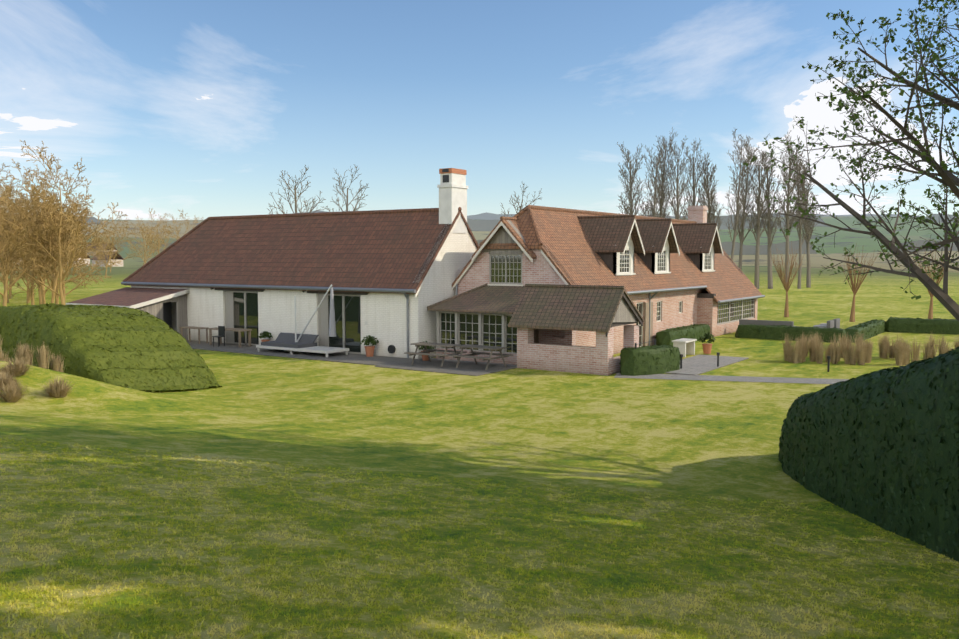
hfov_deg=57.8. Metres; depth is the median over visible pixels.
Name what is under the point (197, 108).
sky
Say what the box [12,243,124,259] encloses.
distant farm roofs
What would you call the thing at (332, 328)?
fabric
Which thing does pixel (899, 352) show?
ornamental grasses
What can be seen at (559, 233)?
house roof
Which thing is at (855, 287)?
pollard willows
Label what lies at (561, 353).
brick wall
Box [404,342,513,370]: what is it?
picnic tables
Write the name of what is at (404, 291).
gutters
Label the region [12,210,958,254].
hills
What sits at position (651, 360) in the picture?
porch hedge
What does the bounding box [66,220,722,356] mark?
white joinery
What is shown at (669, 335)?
hedge wall
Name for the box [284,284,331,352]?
parasol frame
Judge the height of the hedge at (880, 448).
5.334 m
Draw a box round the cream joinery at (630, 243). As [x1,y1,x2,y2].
[452,222,713,346]
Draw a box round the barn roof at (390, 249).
[123,207,478,293]
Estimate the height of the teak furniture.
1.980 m
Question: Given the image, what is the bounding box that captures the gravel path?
[614,373,848,383]
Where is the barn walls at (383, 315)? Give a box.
[131,215,476,358]
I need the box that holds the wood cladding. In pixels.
[136,220,638,339]
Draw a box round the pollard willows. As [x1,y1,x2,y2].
[770,241,952,321]
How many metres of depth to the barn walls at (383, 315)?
35.57 m
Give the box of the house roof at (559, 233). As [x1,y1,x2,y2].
[452,205,761,302]
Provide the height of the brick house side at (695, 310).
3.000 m
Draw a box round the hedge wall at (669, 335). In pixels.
[655,324,710,345]
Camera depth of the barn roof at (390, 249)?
38.67 m
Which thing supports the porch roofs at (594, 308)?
attached to the brick wall at (561, 353)
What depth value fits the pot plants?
35.67 m
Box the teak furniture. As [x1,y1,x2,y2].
[179,302,652,346]
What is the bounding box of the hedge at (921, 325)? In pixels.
[885,317,958,334]
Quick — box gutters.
[121,282,764,357]
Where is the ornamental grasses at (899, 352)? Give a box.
[0,331,958,402]
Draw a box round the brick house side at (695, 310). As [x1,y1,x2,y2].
[576,288,757,353]
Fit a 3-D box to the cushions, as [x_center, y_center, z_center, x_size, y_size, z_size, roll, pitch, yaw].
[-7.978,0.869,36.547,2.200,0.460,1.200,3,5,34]
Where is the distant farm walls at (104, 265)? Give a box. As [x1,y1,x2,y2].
[14,250,122,266]
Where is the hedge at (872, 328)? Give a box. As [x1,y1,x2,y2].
[845,319,885,342]
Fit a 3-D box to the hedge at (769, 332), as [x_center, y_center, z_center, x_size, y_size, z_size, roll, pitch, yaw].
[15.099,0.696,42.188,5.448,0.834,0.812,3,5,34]
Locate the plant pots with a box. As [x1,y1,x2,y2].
[261,339,712,360]
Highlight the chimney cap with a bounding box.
[439,168,466,174]
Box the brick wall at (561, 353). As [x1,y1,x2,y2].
[436,206,743,375]
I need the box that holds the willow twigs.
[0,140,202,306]
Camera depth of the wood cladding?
34.44 m
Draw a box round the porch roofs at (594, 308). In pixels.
[427,283,643,331]
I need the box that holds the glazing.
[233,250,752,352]
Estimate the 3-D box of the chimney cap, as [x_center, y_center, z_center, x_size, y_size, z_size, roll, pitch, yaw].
[-1.096,-6.096,35.882,0.630,0.200,1.060,3,5,34]
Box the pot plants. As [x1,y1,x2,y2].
[258,331,715,349]
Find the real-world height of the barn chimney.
2.420 m
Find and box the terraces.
[186,340,748,375]
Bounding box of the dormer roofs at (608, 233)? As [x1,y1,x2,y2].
[577,215,722,252]
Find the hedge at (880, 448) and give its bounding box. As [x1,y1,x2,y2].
[778,346,958,561]
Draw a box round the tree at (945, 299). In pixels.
[743,0,958,321]
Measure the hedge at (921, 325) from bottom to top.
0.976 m
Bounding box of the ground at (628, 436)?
[0,216,958,638]
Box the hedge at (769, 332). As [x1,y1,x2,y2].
[735,324,846,342]
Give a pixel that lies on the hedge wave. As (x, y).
(133, 348)
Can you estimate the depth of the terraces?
33.17 m
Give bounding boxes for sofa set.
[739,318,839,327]
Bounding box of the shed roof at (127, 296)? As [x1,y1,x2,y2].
[68,287,187,305]
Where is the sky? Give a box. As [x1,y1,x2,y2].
[0,0,958,220]
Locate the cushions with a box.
[261,332,318,347]
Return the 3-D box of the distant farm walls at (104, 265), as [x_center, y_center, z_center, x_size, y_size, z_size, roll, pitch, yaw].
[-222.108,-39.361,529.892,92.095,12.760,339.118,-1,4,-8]
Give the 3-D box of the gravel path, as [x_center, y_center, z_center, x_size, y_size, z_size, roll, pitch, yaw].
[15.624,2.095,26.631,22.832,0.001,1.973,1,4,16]
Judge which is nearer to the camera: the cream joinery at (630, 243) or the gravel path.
the gravel path
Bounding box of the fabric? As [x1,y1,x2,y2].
[329,287,826,336]
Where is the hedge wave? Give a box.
[0,303,221,392]
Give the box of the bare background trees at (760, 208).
[267,127,820,288]
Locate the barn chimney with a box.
[437,173,467,232]
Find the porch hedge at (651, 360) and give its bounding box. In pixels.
[619,344,680,375]
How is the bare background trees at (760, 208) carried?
on the ground at (628, 436)
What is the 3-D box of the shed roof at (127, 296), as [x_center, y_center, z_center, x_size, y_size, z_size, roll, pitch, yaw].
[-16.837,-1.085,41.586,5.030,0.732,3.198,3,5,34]
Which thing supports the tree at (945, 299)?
on the ground at (628, 436)

